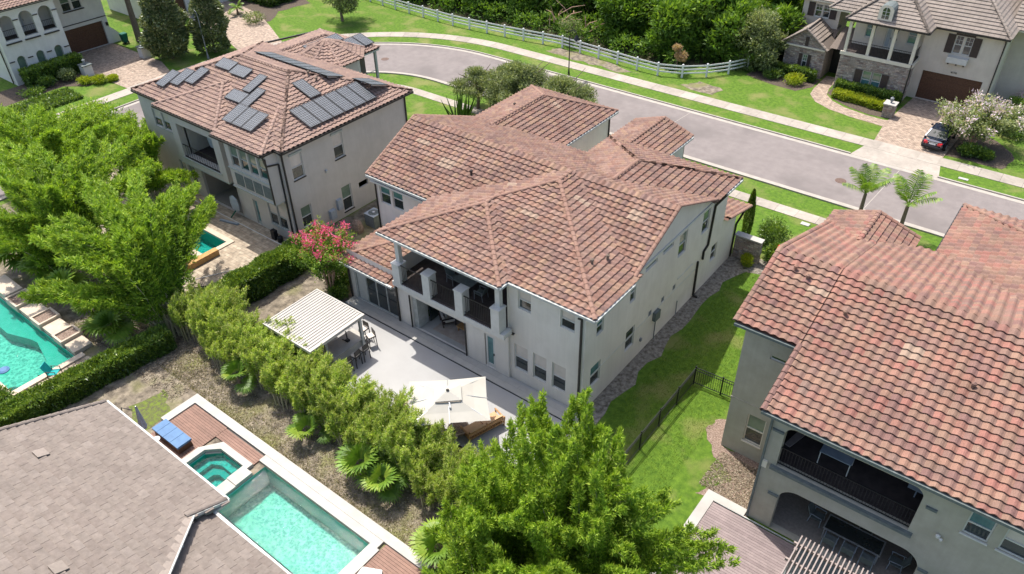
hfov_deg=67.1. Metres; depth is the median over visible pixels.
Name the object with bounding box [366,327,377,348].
bar stool
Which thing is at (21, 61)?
window
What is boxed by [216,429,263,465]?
pool deck
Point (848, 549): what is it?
dining chair
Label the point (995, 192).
kerb
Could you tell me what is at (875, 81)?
window
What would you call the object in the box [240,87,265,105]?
solar panel
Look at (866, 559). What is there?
dining chair
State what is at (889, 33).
door
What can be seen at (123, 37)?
wheelie bin
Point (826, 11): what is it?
window
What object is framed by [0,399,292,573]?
flat tiled house
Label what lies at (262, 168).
window
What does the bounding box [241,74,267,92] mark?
solar panel
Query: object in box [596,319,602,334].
window
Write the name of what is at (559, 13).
fallen branches
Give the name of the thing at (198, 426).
pool deck
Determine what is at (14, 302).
planter box
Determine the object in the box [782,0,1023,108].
stone front house
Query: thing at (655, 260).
window
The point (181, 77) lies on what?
solar panel
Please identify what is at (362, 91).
solar panel
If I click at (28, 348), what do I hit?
freeform pool
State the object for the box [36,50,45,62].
window
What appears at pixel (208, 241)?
courtyard pool
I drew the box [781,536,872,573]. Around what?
slatted pergola
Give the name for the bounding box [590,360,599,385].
window
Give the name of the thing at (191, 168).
window
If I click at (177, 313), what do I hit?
hedge bamboo
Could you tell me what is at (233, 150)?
window
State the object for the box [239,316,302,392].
hedge bamboo
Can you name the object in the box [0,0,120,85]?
arcaded house
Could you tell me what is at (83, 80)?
round shrub
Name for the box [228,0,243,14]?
feather palm
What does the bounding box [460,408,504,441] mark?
lounge sofa
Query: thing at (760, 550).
pool deck
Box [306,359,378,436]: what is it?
hedge bamboo
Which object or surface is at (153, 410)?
grass patch
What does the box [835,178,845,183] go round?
manhole cover
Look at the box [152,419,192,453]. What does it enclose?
sun lounger
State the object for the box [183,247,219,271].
raised pool wall
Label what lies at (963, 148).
round shrub
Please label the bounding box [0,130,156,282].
giant bamboo
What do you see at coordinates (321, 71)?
solar panel
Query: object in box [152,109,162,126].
window
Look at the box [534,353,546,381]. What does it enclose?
window
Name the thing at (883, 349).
olive house
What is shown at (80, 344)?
spillway ledge
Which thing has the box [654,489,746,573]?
deck border
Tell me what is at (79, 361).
pool terrace
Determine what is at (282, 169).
grey house
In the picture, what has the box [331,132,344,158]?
window
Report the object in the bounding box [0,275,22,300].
spillway ledge
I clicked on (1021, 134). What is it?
round shrub
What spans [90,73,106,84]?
round shrub
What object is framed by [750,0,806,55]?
woodland tree
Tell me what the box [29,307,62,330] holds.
planter box
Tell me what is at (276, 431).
dry grass strip
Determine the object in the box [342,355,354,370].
bar stool
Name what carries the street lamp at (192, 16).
on the lawn at (738, 88)
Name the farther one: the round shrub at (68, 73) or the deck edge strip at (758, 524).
the round shrub at (68, 73)
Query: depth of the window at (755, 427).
37.05 m
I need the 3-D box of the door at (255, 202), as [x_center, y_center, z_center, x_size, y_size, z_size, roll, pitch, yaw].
[-18.174,-5.386,55.336,0.500,2.050,0.110,24,44,30]
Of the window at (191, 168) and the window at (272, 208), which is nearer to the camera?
the window at (272, 208)
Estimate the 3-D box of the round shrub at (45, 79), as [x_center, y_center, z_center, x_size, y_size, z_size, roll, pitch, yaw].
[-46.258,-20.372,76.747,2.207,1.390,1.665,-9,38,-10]
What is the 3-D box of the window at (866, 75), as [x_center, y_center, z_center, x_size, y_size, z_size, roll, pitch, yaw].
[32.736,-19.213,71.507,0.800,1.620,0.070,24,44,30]
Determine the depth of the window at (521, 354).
41.68 m
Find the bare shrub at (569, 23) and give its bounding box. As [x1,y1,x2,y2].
[558,14,585,37]
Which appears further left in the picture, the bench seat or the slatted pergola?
the slatted pergola
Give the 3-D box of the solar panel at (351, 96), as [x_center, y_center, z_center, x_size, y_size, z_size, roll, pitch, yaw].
[-11.339,-13.395,54.339,2.150,0.140,1.000,38,50,16]
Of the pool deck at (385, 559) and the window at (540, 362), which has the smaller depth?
the pool deck at (385, 559)
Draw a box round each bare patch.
[547,48,633,72]
[681,81,722,94]
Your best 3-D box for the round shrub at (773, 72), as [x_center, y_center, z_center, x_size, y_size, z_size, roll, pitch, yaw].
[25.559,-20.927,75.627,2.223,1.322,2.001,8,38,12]
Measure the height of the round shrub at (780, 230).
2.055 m
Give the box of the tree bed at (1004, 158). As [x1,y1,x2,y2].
[945,133,1013,168]
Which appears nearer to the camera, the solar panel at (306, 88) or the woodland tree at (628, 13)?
the solar panel at (306, 88)
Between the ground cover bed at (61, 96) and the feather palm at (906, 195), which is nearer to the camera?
the feather palm at (906, 195)
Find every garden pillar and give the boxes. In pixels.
[77,59,94,76]
[135,42,151,58]
[881,97,898,118]
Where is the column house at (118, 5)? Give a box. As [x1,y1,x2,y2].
[107,0,227,18]
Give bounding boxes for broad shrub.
[0,103,26,130]
[57,97,122,141]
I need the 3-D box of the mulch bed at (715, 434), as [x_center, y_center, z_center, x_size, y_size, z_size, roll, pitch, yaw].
[10.851,8.536,38.026,4.032,0.001,5.950,24,44,30]
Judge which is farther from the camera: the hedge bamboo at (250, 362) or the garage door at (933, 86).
the garage door at (933, 86)
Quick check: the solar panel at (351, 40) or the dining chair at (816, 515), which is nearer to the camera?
the dining chair at (816, 515)
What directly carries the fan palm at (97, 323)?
on the garden soil at (129, 390)
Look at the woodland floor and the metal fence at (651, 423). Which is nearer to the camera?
the metal fence at (651, 423)
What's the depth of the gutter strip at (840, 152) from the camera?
67.19 m
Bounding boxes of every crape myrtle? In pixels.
[282,215,358,288]
[935,88,1023,143]
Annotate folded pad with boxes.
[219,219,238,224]
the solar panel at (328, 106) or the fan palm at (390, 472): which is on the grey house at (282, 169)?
the solar panel at (328, 106)
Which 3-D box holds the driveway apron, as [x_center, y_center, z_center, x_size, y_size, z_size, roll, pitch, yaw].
[31.411,-10.551,62.528,6.800,0.001,3.700,24,44,30]
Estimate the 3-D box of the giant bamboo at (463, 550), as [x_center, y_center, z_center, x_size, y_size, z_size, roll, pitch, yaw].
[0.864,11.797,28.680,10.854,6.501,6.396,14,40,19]
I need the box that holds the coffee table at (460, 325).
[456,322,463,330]
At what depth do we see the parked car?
62.99 m
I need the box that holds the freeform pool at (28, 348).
[0,298,85,394]
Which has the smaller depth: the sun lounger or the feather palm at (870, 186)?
the sun lounger
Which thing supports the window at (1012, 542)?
in the olive house at (883, 349)
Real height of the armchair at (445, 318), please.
0.803 m
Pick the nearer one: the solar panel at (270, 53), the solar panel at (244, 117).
the solar panel at (244, 117)
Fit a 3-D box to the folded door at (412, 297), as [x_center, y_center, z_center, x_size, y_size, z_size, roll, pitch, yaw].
[-5.511,1.260,45.990,0.080,2.320,0.850,24,44,30]
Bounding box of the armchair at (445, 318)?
[438,311,455,327]
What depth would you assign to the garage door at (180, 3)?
94.56 m
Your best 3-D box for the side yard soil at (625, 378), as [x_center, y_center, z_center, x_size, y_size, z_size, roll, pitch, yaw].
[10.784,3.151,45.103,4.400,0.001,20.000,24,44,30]
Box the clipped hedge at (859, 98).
[831,86,885,111]
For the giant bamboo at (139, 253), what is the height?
7.650 m
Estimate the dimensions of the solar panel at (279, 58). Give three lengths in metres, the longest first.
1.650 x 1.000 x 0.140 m
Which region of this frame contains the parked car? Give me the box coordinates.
[921,122,956,150]
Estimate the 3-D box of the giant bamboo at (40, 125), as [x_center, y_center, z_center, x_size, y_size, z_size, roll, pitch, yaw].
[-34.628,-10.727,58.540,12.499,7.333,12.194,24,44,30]
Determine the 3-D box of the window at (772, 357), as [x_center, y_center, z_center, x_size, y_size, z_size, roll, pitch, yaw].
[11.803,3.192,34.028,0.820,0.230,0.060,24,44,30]
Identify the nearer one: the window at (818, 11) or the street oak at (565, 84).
the street oak at (565, 84)
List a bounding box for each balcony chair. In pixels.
[444,267,459,284]
[474,285,488,302]
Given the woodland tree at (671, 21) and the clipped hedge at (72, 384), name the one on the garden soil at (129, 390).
the clipped hedge at (72, 384)
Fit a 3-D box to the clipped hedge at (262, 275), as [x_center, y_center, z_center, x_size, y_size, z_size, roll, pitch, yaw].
[-15.590,-1.046,49.746,2.292,2.455,9.687,24,44,30]
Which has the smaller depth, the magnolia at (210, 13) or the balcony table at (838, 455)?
the balcony table at (838, 455)
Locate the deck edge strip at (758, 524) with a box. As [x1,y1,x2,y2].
[714,501,792,543]
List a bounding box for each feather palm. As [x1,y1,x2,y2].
[124,0,140,41]
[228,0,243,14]
[841,163,894,209]
[892,169,942,224]
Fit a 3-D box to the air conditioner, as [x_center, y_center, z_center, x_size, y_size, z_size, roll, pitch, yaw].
[-9.887,-4.975,55.456,0.990,1.082,0.990,24,44,30]
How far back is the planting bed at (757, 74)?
74.92 m
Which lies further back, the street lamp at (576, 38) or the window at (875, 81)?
the street lamp at (576, 38)
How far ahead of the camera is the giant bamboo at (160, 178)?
56.09 m
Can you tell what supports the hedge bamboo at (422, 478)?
on the garden soil at (129, 390)
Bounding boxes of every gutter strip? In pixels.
[0,71,944,235]
[106,43,1023,203]
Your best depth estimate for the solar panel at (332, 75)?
55.24 m
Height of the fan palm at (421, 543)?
2.024 m
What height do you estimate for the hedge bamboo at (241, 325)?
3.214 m
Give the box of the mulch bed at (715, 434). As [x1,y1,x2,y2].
[697,419,758,519]
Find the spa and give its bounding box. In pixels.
[182,442,253,495]
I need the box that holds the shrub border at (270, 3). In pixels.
[245,0,293,7]
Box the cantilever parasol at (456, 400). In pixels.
[409,376,490,451]
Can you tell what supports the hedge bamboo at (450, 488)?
on the garden soil at (129, 390)
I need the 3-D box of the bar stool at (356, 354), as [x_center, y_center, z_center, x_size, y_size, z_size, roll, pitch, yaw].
[-8.819,3.958,43.523,0.500,1.162,0.500,20,42,25]
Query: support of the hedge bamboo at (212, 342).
on the garden soil at (129, 390)
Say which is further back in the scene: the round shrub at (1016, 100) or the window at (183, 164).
the round shrub at (1016, 100)
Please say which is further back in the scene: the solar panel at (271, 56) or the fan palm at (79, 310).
the solar panel at (271, 56)
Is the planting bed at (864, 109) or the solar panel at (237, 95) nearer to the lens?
the solar panel at (237, 95)
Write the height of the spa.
1.150 m
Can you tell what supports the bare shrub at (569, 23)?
on the lawn at (738, 88)
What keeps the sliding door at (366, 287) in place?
in the white house at (579, 241)
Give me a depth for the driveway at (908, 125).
66.79 m
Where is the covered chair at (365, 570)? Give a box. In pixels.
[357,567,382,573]
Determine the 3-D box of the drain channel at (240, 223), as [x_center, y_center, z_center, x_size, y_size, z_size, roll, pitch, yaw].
[-21.822,-5.551,57.366,16.800,0.026,0.070,24,44,30]
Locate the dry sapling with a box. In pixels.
[671,43,688,71]
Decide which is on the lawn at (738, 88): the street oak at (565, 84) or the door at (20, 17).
the street oak at (565, 84)
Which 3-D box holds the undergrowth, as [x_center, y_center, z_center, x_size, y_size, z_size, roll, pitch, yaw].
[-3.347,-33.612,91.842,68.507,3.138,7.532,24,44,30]
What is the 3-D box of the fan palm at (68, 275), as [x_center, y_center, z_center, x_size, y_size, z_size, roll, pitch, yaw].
[-27.850,0.041,48.127,3.306,2.557,3.201,-4,37,-4]
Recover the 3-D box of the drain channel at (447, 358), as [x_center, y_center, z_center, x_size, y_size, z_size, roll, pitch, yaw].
[-3.550,4.168,44.124,17.600,0.041,0.080,24,44,30]
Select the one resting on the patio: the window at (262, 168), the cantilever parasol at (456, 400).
the cantilever parasol at (456, 400)
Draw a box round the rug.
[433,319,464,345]
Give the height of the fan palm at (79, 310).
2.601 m
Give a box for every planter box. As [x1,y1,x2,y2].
[5,288,31,312]
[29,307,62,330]
[51,324,84,347]
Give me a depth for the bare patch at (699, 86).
74.19 m
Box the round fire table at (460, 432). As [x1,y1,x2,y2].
[448,422,468,436]
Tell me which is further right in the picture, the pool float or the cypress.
the cypress
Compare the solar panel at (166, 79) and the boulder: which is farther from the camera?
the solar panel at (166, 79)
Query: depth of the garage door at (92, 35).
84.54 m
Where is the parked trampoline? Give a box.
[229,195,239,217]
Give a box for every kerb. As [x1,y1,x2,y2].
[0,72,943,237]
[109,42,1023,200]
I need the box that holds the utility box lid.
[800,221,809,226]
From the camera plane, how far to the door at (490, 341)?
42.82 m
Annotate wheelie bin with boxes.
[118,32,129,43]
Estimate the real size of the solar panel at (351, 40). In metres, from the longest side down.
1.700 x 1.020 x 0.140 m
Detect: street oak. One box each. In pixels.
[446,64,499,108]
[469,59,548,108]
[532,70,598,103]
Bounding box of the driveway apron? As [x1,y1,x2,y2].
[851,140,941,176]
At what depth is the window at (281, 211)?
53.61 m
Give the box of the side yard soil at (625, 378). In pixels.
[582,254,767,428]
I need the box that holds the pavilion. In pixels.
[262,289,364,365]
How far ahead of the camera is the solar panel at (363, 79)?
55.97 m
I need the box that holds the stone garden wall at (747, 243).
[732,231,764,263]
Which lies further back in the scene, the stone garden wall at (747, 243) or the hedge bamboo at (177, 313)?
the stone garden wall at (747, 243)
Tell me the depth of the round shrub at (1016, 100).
67.25 m
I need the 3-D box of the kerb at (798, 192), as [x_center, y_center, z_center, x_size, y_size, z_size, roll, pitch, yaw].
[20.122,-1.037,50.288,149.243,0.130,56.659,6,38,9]
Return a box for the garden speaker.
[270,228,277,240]
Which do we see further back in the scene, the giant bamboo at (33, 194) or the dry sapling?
the dry sapling
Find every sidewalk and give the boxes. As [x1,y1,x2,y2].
[23,32,1023,187]
[397,84,825,224]
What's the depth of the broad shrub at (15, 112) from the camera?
65.73 m
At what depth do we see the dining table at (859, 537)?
33.69 m
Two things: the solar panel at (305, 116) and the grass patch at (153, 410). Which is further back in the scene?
the solar panel at (305, 116)
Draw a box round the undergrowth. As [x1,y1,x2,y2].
[402,0,761,71]
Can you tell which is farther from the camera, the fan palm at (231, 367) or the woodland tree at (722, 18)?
the woodland tree at (722, 18)
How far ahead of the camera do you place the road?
63.08 m
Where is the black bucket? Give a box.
[277,235,283,242]
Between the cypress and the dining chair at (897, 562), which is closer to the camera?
the dining chair at (897, 562)
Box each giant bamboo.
[0,99,137,188]
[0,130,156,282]
[16,170,217,338]
[114,117,200,204]
[419,491,664,573]
[454,386,740,573]
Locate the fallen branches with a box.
[547,0,607,31]
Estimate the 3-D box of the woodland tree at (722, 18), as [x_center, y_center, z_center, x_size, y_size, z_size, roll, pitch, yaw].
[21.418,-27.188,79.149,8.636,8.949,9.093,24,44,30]
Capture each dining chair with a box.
[807,502,826,527]
[819,530,838,550]
[837,540,857,562]
[856,549,876,572]
[886,551,912,573]
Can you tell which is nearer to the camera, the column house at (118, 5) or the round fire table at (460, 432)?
the round fire table at (460, 432)
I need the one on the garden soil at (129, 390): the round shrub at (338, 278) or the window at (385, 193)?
the round shrub at (338, 278)
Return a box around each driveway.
[80,43,168,87]
[186,1,281,49]
[874,97,969,157]
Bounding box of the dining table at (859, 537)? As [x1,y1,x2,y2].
[821,514,885,564]
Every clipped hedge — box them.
[0,323,177,426]
[18,51,82,87]
[202,225,327,305]
[751,59,817,82]
[831,86,885,111]
[833,76,902,105]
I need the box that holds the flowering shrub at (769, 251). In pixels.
[761,239,783,263]
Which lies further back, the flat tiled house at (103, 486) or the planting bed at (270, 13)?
the planting bed at (270, 13)
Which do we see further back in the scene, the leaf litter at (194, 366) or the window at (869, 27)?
the window at (869, 27)
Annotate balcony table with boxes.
[452,274,478,296]
[817,444,854,476]
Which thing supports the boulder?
on the garden soil at (129, 390)
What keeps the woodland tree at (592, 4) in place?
on the woodland floor
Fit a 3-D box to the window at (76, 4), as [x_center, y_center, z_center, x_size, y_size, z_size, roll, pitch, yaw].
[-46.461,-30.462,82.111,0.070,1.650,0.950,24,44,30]
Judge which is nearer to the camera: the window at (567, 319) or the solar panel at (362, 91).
the window at (567, 319)
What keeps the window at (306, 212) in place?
in the grey house at (282, 169)
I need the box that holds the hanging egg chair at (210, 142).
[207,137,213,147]
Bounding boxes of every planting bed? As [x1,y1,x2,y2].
[0,73,99,106]
[229,0,308,21]
[746,70,819,90]
[828,88,884,117]
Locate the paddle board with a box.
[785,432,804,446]
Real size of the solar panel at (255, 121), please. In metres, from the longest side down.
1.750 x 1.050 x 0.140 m
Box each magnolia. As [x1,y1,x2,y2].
[136,0,189,58]
[186,0,231,52]
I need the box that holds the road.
[0,45,1023,233]
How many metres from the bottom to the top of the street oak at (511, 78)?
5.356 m
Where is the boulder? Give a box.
[351,219,363,233]
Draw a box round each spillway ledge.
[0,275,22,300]
[19,301,46,318]
[42,318,68,336]
[65,335,92,354]
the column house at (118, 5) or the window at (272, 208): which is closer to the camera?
the window at (272, 208)
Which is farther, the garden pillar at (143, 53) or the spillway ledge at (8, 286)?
the garden pillar at (143, 53)
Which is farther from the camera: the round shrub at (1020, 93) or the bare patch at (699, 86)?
the bare patch at (699, 86)
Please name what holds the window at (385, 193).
in the white house at (579, 241)
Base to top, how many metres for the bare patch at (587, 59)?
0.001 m
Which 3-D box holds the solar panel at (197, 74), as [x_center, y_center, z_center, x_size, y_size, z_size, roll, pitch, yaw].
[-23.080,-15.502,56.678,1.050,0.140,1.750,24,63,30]
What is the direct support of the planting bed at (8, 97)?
on the lawn at (738, 88)
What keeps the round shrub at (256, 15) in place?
on the planting bed at (270, 13)
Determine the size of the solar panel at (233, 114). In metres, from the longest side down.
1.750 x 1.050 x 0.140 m
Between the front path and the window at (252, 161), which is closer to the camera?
the window at (252, 161)
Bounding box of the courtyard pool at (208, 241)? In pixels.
[156,211,234,256]
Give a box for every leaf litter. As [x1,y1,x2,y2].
[69,296,228,399]
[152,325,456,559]
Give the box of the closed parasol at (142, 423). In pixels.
[135,406,146,428]
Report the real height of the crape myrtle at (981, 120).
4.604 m
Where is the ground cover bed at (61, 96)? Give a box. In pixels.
[5,86,83,118]
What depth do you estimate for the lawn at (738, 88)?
64.63 m
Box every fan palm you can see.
[0,244,30,273]
[16,254,57,285]
[35,267,92,304]
[70,285,111,318]
[78,308,140,346]
[220,359,258,394]
[285,410,331,443]
[334,441,389,492]
[359,458,410,504]
[408,517,473,567]
[428,564,445,573]
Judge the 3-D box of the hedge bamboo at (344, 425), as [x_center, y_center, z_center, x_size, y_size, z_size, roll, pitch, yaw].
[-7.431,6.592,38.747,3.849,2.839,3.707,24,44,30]
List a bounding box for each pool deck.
[151,404,227,458]
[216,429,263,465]
[364,545,421,573]
[674,502,795,573]
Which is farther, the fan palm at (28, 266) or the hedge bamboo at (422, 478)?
the fan palm at (28, 266)
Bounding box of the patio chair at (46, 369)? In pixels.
[39,362,61,377]
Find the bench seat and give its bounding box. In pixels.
[908,483,922,496]
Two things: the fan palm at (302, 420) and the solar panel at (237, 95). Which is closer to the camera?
the fan palm at (302, 420)
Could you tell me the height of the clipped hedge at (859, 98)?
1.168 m
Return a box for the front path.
[810,76,886,125]
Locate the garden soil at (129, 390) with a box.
[0,164,453,569]
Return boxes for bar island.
[322,328,365,365]
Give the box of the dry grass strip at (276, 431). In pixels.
[161,350,442,563]
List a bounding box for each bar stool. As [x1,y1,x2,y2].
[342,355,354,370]
[350,349,362,368]
[358,320,369,341]
[359,342,370,361]
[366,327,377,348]
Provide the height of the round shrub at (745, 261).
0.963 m
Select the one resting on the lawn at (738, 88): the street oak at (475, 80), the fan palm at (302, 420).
the street oak at (475, 80)
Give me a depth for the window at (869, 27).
71.79 m
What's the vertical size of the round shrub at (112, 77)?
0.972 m
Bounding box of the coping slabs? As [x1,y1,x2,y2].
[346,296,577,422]
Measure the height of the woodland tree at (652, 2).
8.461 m
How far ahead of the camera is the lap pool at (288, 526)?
36.73 m
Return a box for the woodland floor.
[400,0,745,67]
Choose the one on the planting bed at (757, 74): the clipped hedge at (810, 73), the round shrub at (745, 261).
the clipped hedge at (810, 73)
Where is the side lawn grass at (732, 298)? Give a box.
[592,267,760,525]
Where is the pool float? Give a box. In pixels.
[0,366,9,373]
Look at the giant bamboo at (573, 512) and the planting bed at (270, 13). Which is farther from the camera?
the planting bed at (270, 13)
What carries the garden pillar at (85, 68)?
on the planting bed at (8, 97)
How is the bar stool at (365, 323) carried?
on the patio
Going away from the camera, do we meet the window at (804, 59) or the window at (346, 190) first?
the window at (346, 190)
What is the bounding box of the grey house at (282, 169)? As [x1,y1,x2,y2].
[130,28,413,237]
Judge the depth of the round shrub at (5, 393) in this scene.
41.23 m
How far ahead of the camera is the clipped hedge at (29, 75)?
77.44 m
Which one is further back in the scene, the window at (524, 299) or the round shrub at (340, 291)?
the round shrub at (340, 291)
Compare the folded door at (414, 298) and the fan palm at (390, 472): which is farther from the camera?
the folded door at (414, 298)
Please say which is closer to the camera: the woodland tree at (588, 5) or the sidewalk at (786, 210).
the sidewalk at (786, 210)
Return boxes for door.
[18,12,27,30]
[64,21,107,52]
[169,0,185,10]
[253,199,262,224]
[354,271,398,317]
[412,297,416,326]
[414,298,417,326]
[415,299,428,327]
[486,334,495,368]
[882,28,893,48]
[888,31,899,50]
[915,70,982,107]
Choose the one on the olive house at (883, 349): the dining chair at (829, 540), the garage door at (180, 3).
the dining chair at (829, 540)
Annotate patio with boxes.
[313,296,579,469]
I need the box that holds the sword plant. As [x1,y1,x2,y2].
[442,85,476,115]
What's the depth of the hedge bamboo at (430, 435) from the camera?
36.31 m
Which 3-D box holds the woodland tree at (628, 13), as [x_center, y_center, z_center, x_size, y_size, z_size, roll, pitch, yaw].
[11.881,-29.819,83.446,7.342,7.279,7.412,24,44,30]
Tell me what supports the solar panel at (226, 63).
on the grey house at (282, 169)
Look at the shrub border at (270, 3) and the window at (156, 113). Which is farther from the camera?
the shrub border at (270, 3)
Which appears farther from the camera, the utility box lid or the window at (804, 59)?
the window at (804, 59)
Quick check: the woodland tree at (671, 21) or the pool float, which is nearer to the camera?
the pool float
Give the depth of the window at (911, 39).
69.91 m
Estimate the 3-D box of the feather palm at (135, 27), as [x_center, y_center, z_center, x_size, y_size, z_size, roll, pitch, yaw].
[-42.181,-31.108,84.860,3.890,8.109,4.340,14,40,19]
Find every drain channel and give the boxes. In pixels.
[165,185,280,244]
[345,303,562,420]
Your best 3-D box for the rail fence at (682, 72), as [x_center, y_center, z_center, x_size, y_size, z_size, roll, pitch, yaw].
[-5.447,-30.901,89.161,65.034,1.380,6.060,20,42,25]
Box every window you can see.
[17,56,27,67]
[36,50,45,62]
[54,45,63,55]
[59,0,71,11]
[71,0,81,8]
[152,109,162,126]
[162,113,171,130]
[180,160,186,171]
[189,165,197,181]
[229,146,239,166]
[238,150,249,171]
[248,154,258,175]
[257,158,267,179]
[268,203,279,225]
[277,206,288,229]
[289,153,304,179]
[300,204,313,227]
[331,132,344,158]
[341,183,352,210]
[380,186,390,204]
[392,191,403,210]
[515,344,527,372]
[519,291,530,312]
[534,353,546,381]
[552,363,565,391]
[561,310,574,331]
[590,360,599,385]
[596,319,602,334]
[625,326,633,349]
[630,288,634,301]
[646,258,656,270]
[678,231,686,255]
[701,209,709,233]
[710,243,715,259]
[743,414,766,446]
[770,355,785,363]
[801,54,807,65]
[814,4,822,16]
[822,5,829,17]
[860,70,871,83]
[865,24,876,36]
[870,73,881,86]
[906,32,916,44]
[952,35,964,53]
[961,37,974,55]
[962,512,997,541]
[997,529,1023,559]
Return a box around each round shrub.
[0,384,16,403]
[16,84,45,97]
[35,75,57,87]
[56,67,76,81]
[76,75,92,85]
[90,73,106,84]
[105,73,118,81]
[241,10,265,24]
[321,266,350,287]
[326,282,348,300]
[740,252,754,267]
[756,215,793,246]
[763,66,784,79]
[782,71,807,85]
[956,141,981,157]
[974,146,996,160]
[1001,122,1023,139]
[1004,95,1023,114]
[1013,88,1023,99]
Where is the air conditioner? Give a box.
[364,207,379,228]
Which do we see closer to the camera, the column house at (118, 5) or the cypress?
the cypress
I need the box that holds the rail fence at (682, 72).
[370,0,750,77]
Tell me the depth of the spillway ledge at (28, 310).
47.99 m
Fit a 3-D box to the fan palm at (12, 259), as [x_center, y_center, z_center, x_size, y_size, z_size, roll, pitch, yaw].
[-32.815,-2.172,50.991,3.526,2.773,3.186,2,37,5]
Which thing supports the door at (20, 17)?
in the arcaded house at (34, 31)
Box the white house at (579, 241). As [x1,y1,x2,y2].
[336,84,752,405]
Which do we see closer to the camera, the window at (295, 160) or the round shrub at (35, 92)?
the window at (295, 160)
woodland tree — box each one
[491,0,548,14]
[535,0,598,18]
[584,0,598,16]
[593,0,653,42]
[636,0,686,41]
[641,0,708,61]
[684,0,758,58]
[731,5,790,72]
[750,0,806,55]
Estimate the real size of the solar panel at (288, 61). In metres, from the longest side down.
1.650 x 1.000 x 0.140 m
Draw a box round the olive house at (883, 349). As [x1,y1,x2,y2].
[721,203,1023,573]
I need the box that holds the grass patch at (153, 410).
[128,389,170,429]
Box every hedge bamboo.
[165,277,231,343]
[185,283,249,350]
[198,305,259,368]
[215,310,287,378]
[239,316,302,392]
[255,335,323,411]
[278,343,350,413]
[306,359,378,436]
[323,381,392,446]
[353,384,424,461]
[383,402,459,487]
[406,431,476,510]
[432,433,497,516]
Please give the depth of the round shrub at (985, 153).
61.58 m
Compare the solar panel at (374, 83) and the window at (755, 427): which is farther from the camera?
the solar panel at (374, 83)
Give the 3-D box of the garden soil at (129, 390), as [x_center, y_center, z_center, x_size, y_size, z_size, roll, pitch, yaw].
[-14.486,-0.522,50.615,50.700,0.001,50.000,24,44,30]
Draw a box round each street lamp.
[191,9,208,58]
[568,30,579,75]
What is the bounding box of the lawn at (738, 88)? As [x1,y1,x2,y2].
[0,0,1023,557]
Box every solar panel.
[155,69,180,86]
[170,68,194,85]
[184,66,209,83]
[214,57,238,70]
[221,103,248,122]
[224,88,248,102]
[228,64,252,77]
[231,107,258,127]
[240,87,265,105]
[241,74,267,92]
[241,111,268,131]
[254,51,278,55]
[263,54,287,58]
[272,57,297,61]
[280,60,306,64]
[289,105,321,127]
[290,63,315,67]
[291,78,321,97]
[299,66,324,70]
[301,100,332,122]
[308,69,333,73]
[313,95,344,116]
[319,73,344,77]
[320,33,343,39]
[324,90,355,111]
[335,85,366,106]
[342,37,364,45]
[346,81,376,101]
[352,33,373,45]
[352,78,375,82]
[362,81,387,85]
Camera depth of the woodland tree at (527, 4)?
89.54 m
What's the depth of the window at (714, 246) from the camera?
48.90 m
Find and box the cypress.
[741,188,756,233]
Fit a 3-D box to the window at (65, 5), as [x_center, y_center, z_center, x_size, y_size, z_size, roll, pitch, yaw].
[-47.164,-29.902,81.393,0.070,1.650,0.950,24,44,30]
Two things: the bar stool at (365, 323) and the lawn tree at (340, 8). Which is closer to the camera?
the bar stool at (365, 323)
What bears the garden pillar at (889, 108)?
on the planting bed at (864, 109)
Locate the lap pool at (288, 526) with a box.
[161,394,432,573]
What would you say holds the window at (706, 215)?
in the white house at (579, 241)
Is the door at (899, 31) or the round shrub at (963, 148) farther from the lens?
the door at (899, 31)
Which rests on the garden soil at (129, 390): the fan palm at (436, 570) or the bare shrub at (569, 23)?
the fan palm at (436, 570)
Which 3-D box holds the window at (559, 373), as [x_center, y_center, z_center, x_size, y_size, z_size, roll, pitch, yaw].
[2.492,4.696,40.395,0.870,1.770,0.070,24,44,30]
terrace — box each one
[31,356,91,387]
[96,170,286,301]
[783,547,846,573]
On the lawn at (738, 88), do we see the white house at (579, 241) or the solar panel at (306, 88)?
the white house at (579, 241)
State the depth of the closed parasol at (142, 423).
38.57 m
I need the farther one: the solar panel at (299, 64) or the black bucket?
the solar panel at (299, 64)
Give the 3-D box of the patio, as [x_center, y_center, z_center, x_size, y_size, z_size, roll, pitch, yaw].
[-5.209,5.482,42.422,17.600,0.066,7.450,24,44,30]
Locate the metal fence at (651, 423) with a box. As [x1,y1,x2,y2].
[615,366,733,466]
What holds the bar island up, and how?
on the patio
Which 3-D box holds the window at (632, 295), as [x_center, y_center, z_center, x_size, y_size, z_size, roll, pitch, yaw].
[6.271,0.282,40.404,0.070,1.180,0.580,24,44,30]
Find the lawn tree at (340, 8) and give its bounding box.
[320,0,360,20]
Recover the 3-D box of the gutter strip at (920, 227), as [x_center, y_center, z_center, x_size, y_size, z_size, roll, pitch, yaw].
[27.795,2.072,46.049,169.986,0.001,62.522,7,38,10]
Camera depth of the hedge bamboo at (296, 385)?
39.74 m

